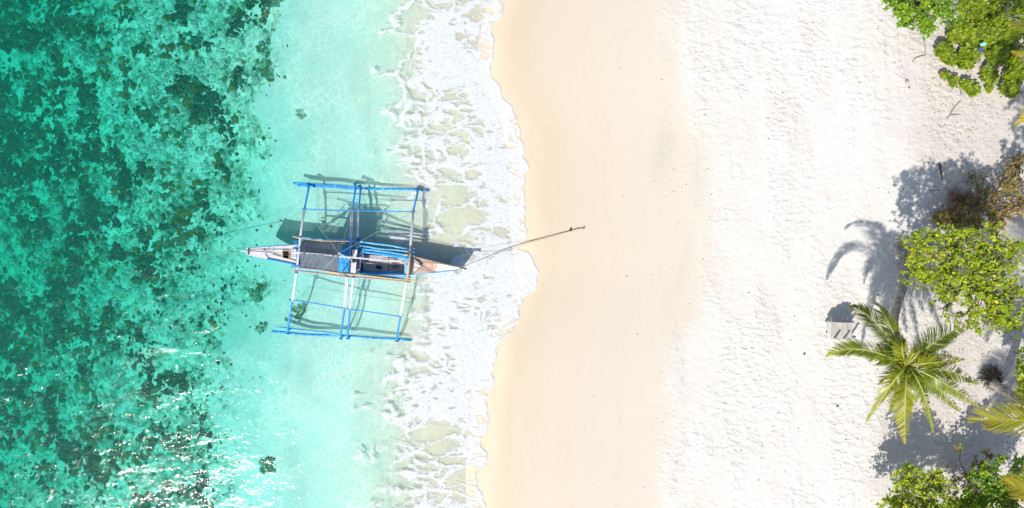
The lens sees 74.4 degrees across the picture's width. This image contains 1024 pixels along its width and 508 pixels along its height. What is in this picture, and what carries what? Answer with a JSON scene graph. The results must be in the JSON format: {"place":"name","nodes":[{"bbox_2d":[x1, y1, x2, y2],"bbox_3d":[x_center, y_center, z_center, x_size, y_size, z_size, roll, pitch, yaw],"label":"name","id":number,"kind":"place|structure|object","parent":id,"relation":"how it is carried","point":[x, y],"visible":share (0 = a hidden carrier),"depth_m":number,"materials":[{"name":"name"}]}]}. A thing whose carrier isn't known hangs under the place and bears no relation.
{"place":"outdoors","nodes":[
{"label":"outdoors","id":0,"kind":"place"},
{"bbox_2d":[0,0,1023,507],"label":"beach","id":1,"kind":"structure","parent":0,"point":[788,216],"depth_m":26.79,"materials":[{"name":"beige sand"}]},
{"bbox_2d":[0,0,287,507],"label":"coral reef","id":2,"kind":"object","parent":1,"relation":"on","point":[33,35],"visible":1,"depth_m":29.02},
{"bbox_2d":[250,282,266,302],"bbox_3d":[-10.416,1.594,27.933,0.893,0.177,0.867,0,90,0],"label":"coral head","id":3,"kind":"object","parent":1,"relation":"on","point":[257,292],"visible":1,"depth_m":27.89},
{"bbox_2d":[254,321,267,333],"bbox_3d":[-10.294,3.020,27.771,0.645,0.087,0.515,-37,90,0],"label":"coral head","id":4,"kind":"object","parent":1,"relation":"on","point":[262,328],"visible":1,"depth_m":27.75},
{"bbox_2d":[255,38,270,58],"bbox_3d":[-10.126,-8.404,27.681,0.753,0.136,0.806,-19,90,0],"label":"coral head","id":5,"kind":"object","parent":1,"relation":"on","point":[266,53],"visible":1,"depth_m":27.66},
{"bbox_2d":[255,59,276,81],"bbox_3d":[-9.896,-7.571,27.601,0.976,0.181,0.977,40,90,0],"label":"coral head","id":6,"kind":"object","parent":1,"relation":"on","point":[266,72],"visible":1,"depth_m":27.57},
{"bbox_2d":[258,456,275,473],"bbox_3d":[-9.919,8.615,27.490,0.825,0.145,0.777,0,90,0],"label":"coral head","id":7,"kind":"object","parent":1,"relation":"on","point":[266,461],"visible":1,"depth_m":27.46},
{"bbox_2d":[270,0,283,6],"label":"coral head","id":8,"kind":"object","parent":1,"relation":"on","point":[274,3],"visible":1,"depth_m":27.57},
{"bbox_2d":[292,302,306,319],"bbox_3d":[-8.592,2.317,27.464,0.726,0.114,0.671,-26,90,0],"label":"coral head","id":9,"kind":"object","parent":1,"relation":"on","point":[300,308],"visible":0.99,"depth_m":27.44},
{"bbox_2d":[295,109,306,119],"bbox_3d":[-8.598,-5.718,27.486,0.444,0.094,0.483,-30,90,0],"label":"coral head","id":10,"kind":"object","parent":1,"relation":"on","point":[301,115],"visible":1,"depth_m":27.47},
{"bbox_2d":[603,0,685,491],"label":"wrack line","id":11,"kind":"object","parent":1,"relation":"on","point":[663,259],"visible":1,"depth_m":26.61,"materials":[{"name":"brown plant"}]},
{"bbox_2d":[825,320,859,340],"bbox_3d":[12.755,2.948,25.928,1.230,1.140,0.819,0,90,0],"label":"beach chair","id":12,"kind":"object","parent":1,"relation":"on","point":[837,326],"visible":0.94,"depth_m":26.03,"materials":[{"name":"white plastic"}]},
{"bbox_2d":[825,244,979,443],"bbox_3d":[14.015,3.333,23.748,6.120,6.005,5.571,-29,90,0],"label":"palm tree","id":13,"kind":"object","parent":1,"relation":"on","point":[906,373],"visible":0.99,"depth_m":21.63,"materials":[{"name":"green plant"}]},
{"bbox_2d":[894,233,912,263],"bbox_3d":[15.316,-0.184,26.180,1.049,0.243,1.245,0,90,0],"label":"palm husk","id":14,"kind":"object","parent":1,"relation":"on","point":[902,248],"visible":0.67,"depth_m":26.15,"materials":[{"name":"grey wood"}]},
{"bbox_2d":[874,461,961,507],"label":"almond tree","id":15,"kind":"object","parent":1,"relation":"on","point":[909,481],"visible":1,"depth_m":23.89,"materials":[{"name":"green plant"}]},
{"bbox_2d":[880,0,965,40],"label":"glossy tree","id":16,"kind":"object","parent":1,"relation":"on","point":[907,11],"visible":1,"depth_m":24.60,"materials":[{"name":"green plant"}]},
{"bbox_2d":[842,2,1023,500],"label":"leaf litter","id":17,"kind":"object","parent":1,"relation":"on","point":[957,258],"visible":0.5,"depth_m":26.23,"materials":[{"name":"brown plant"}]},
{"bbox_2d":[938,163,941,179],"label":"fallen branch","id":18,"kind":"object","parent":1,"relation":"on","point":[940,168],"visible":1,"depth_m":26.21,"materials":[{"name":"wood"}]},
{"bbox_2d":[934,40,955,59],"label":"creeper bush","id":19,"kind":"object","parent":1,"relation":"on","point":[943,47],"visible":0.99,"depth_m":25.65,"materials":[{"name":"green plant"}]},
{"bbox_2d":[939,70,952,80],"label":"creeper bush","id":20,"kind":"object","parent":1,"relation":"on","point":[944,75],"visible":1,"depth_m":25.95,"materials":[{"name":"green plant"}]},
{"bbox_2d":[941,52,959,66],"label":"creeper bush","id":21,"kind":"object","parent":1,"relation":"on","point":[951,60],"visible":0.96,"depth_m":25.73,"materials":[{"name":"green plant"}]},
{"bbox_2d":[947,75,959,88],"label":"creeper bush","id":22,"kind":"object","parent":1,"relation":"on","point":[952,82],"visible":1,"depth_m":25.83,"materials":[{"name":"green plant"}]},
{"bbox_2d":[946,100,960,119],"bbox_3d":[17.284,-5.532,26.227,0.391,0.079,0.934,32,90,0],"label":"driftwood","id":23,"kind":"object","parent":1,"relation":"on","point":[952,111],"visible":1,"depth_m":26.21,"materials":[{"name":"grey wood"}]},
{"bbox_2d":[897,221,1023,339],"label":"almond tree","id":24,"kind":"object","parent":1,"relation":"on","point":[999,309],"visible":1,"depth_m":22.17,"materials":[{"name":"green plant"}]},
{"bbox_2d":[946,18,978,44],"bbox_3d":[17.210,-8.451,25.889,1.190,0.757,1.129,21,90,0],"label":"creeper bush","id":25,"kind":"object","parent":1,"relation":"on","point":[962,30],"visible":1,"depth_m":25.68,"materials":[{"name":"green plant"}]},
{"bbox_2d":[958,78,973,94],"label":"creeper bush","id":26,"kind":"object","parent":1,"relation":"on","point":[964,83],"visible":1,"depth_m":25.84,"materials":[{"name":"green plant"}]},
{"bbox_2d":[955,49,977,72],"bbox_3d":[17.401,-7.407,25.915,0.761,0.662,0.961,0,90,0],"label":"creeper bush","id":27,"kind":"object","parent":1,"relation":"on","point":[967,63],"visible":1,"depth_m":25.74,"materials":[{"name":"green plant"}]},
{"bbox_2d":[930,209,1004,233],"bbox_3d":[17.508,-1.199,26.058,2.817,0.717,0.842,8,90,0],"label":"shrub","id":28,"kind":"object","parent":1,"relation":"on","point":[939,216],"visible":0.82,"depth_m":25.88,"materials":[{"name":"green plant"}]},
{"bbox_2d":[939,443,996,500],"bbox_3d":[17.254,8.359,25.722,1.520,1.232,2.382,9,90,0],"label":"golden shrub","id":29,"kind":"object","parent":1,"relation":"on","point":[964,473],"visible":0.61,"depth_m":25.62,"materials":[{"name":"green plant"}]},
{"bbox_2d":[944,182,991,212],"bbox_3d":[17.571,-2.063,26.043,2.073,0.457,1.048,23,90,0],"label":"brush pile","id":30,"kind":"object","parent":1,"relation":"on","point":[956,196],"visible":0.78,"depth_m":25.99,"materials":[{"name":"brown plant"}]},
{"bbox_2d":[960,37,986,60],"bbox_3d":[17.607,-7.797,25.863,1.063,0.736,0.999,-40,90,0],"label":"creeper bush","id":31,"kind":"object","parent":1,"relation":"on","point":[970,50],"visible":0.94,"depth_m":25.71,"materials":[{"name":"green plant"}]},
{"bbox_2d":[965,82,981,96],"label":"creeper bush","id":32,"kind":"object","parent":1,"relation":"on","point":[974,90],"visible":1,"depth_m":25.77,"materials":[{"name":"green plant"}]},
{"bbox_2d":[956,0,992,26],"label":"creeper bush","id":33,"kind":"object","parent":1,"relation":"on","point":[974,10],"visible":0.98,"depth_m":25.79,"materials":[{"name":"green plant"}]},
{"bbox_2d":[973,61,981,67],"bbox_3d":[17.931,-7.352,26.082,0.422,0.206,0.318,0,90,0],"label":"stone","id":34,"kind":"object","parent":1,"relation":"on","point":[978,64],"visible":0.53,"depth_m":26.02,"materials":[{"name":"white stone"}]},
{"bbox_2d":[942,150,1023,230],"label":"dry bush","id":35,"kind":"object","parent":1,"relation":"on","point":[1004,212],"visible":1,"depth_m":25.62,"materials":[{"name":"brown plant"}]},
{"bbox_2d":[951,453,1023,507],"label":"broadleaf tree","id":36,"kind":"object","parent":1,"relation":"on","point":[990,487],"visible":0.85,"depth_m":23.93,"materials":[{"name":"green plant"}]},
{"bbox_2d":[974,17,1002,49],"bbox_3d":[18.246,-8.451,25.891,1.340,0.688,1.310,0,90,0],"label":"creeper bush","id":37,"kind":"object","parent":1,"relation":"on","point":[990,32],"visible":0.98,"depth_m":25.71,"materials":[{"name":"green plant"}]},
{"bbox_2d":[978,63,999,85],"bbox_3d":[18.334,-6.888,25.966,0.862,0.543,0.704,28,90,0],"label":"creeper bush","id":38,"kind":"object","parent":1,"relation":"on","point":[990,75],"visible":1,"depth_m":25.82,"materials":[{"name":"green plant"}]},
{"bbox_2d":[984,84,994,93],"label":"creeper bush","id":39,"kind":"object","parent":1,"relation":"on","point":[988,88],"visible":1,"depth_m":25.97,"materials":[{"name":"green plant"}]},
{"bbox_2d":[978,364,1002,391],"bbox_3d":[18.577,4.800,26.074,1.078,0.264,1.124,0,90,0],"label":"root ball","id":40,"kind":"object","parent":1,"relation":"on","point":[991,373],"visible":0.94,"depth_m":26.05,"materials":[{"name":"brown plant"}]},
{"bbox_2d":[968,374,1023,475],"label":"palm tree","id":41,"kind":"object","parent":1,"relation":"on","point":[993,422],"visible":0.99,"depth_m":20.16,"materials":[{"name":"green plant"}]},
{"bbox_2d":[983,43,1012,66],"bbox_3d":[18.653,-7.656,25.867,1.164,0.689,0.942,0,90,0],"label":"creeper bush","id":42,"kind":"object","parent":1,"relation":"on","point":[998,54],"visible":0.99,"depth_m":25.73,"materials":[{"name":"green plant"}]},
{"bbox_2d":[985,0,1016,25],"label":"creeper bush","id":43,"kind":"object","parent":1,"relation":"on","point":[996,11],"visible":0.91,"depth_m":25.65,"materials":[{"name":"green plant"}]},
{"bbox_2d":[1003,0,1023,21],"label":"dead branch","id":44,"kind":"object","parent":43,"relation":"attached to","point":[1007,9],"visible":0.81,"depth_m":25.43,"materials":[{"name":"grey wood"}]},
{"bbox_2d":[998,79,1020,98],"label":"creeper bush","id":45,"kind":"object","parent":1,"relation":"on","point":[1008,89],"visible":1,"depth_m":25.75,"materials":[{"name":"green plant"}]},
{"bbox_2d":[999,18,1023,48],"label":"creeper bush","id":46,"kind":"object","parent":1,"relation":"on","point":[1010,37],"visible":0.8,"depth_m":25.67,"materials":[{"name":"green plant"}]},
{"bbox_2d":[1000,473,1023,503],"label":"palm tree","id":47,"kind":"object","parent":1,"relation":"on","point":[1015,484],"visible":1,"depth_m":21.87,"materials":[{"name":"yellow plant"}]},
{"bbox_2d":[1002,64,1023,84],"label":"creeper bush","id":48,"kind":"object","parent":1,"relation":"on","point":[1013,74],"visible":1,"depth_m":25.75,"materials":[{"name":"green plant"}]},
{"bbox_2d":[1005,45,1023,68],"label":"creeper bush","id":49,"kind":"object","parent":1,"relation":"on","point":[1015,59],"visible":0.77,"depth_m":25.75,"materials":[{"name":"green plant"}]},
{"bbox_2d":[1005,21,1023,127],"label":"palm tree","id":50,"kind":"object","parent":1,"relation":"on","point":[1020,24],"visible":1,"depth_m":21.95,"materials":[{"name":"yellow plant"}]},
{"bbox_2d":[1010,0,1023,20],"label":"creeper bush","id":51,"kind":"object","parent":1,"relation":"on","point":[1018,5],"visible":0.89,"depth_m":25.72,"materials":[{"name":"green plant"}]},
{"bbox_2d":[1013,340,1023,394],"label":"almond tree","id":52,"kind":"object","parent":1,"relation":"on","point":[1019,367],"visible":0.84,"depth_m":24.11,"materials":[{"name":"green plant"}]},
{"bbox_2d":[620,9,878,499],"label":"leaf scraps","id":53,"kind":"object","parent":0,"point":[758,288],"visible":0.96,"depth_m":26.43,"materials":[{"name":"brown plant"}]},
{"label":"sea water","id":54,"kind":"structure","parent":0,"visible":0},
{"bbox_2d":[241,182,466,341],"bbox_3d":[-6.079,0.310,25.787,8.680,3.085,6.379,0,90,0],"label":"outrigger boat","id":55,"kind":"object","parent":54,"relation":"on","point":[309,254],"visible":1,"depth_m":26.11,"materials":[{"name":"blue paint"}]},
{"bbox_2d":[328,272,438,282],"bbox_3d":[-4.946,0.917,25.976,4.274,0.084,0.084,6,90,0],"label":"bamboo pole","id":56,"kind":"object","parent":55,"relation":"on","point":[380,277],"visible":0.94,"depth_m":25.95,"materials":[{"name":"wood"}]},
{"bbox_2d":[350,0,538,507],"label":"surf foam","id":57,"kind":"object","parent":54,"relation":"on","point":[469,341],"visible":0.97,"depth_m":26.98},
{"bbox_3d":[2.851,-1.024,26.826,0.072,0.236,0.092,0,90,0],"label":"mooring stake","id":58,"kind":"object","parent":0,"visible":0},
{"bbox_2d":[462,228,581,266],"bbox_3d":[0.406,-0.335,26.476,5.050,0.964,0.187,-18,90,0],"label":"mooring rope","id":59,"kind":"object","parent":58,"relation":"attached to","point":[524,244],"visible":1,"depth_m":26.82,"materials":[{"name":"grey fabric"}]}
]}

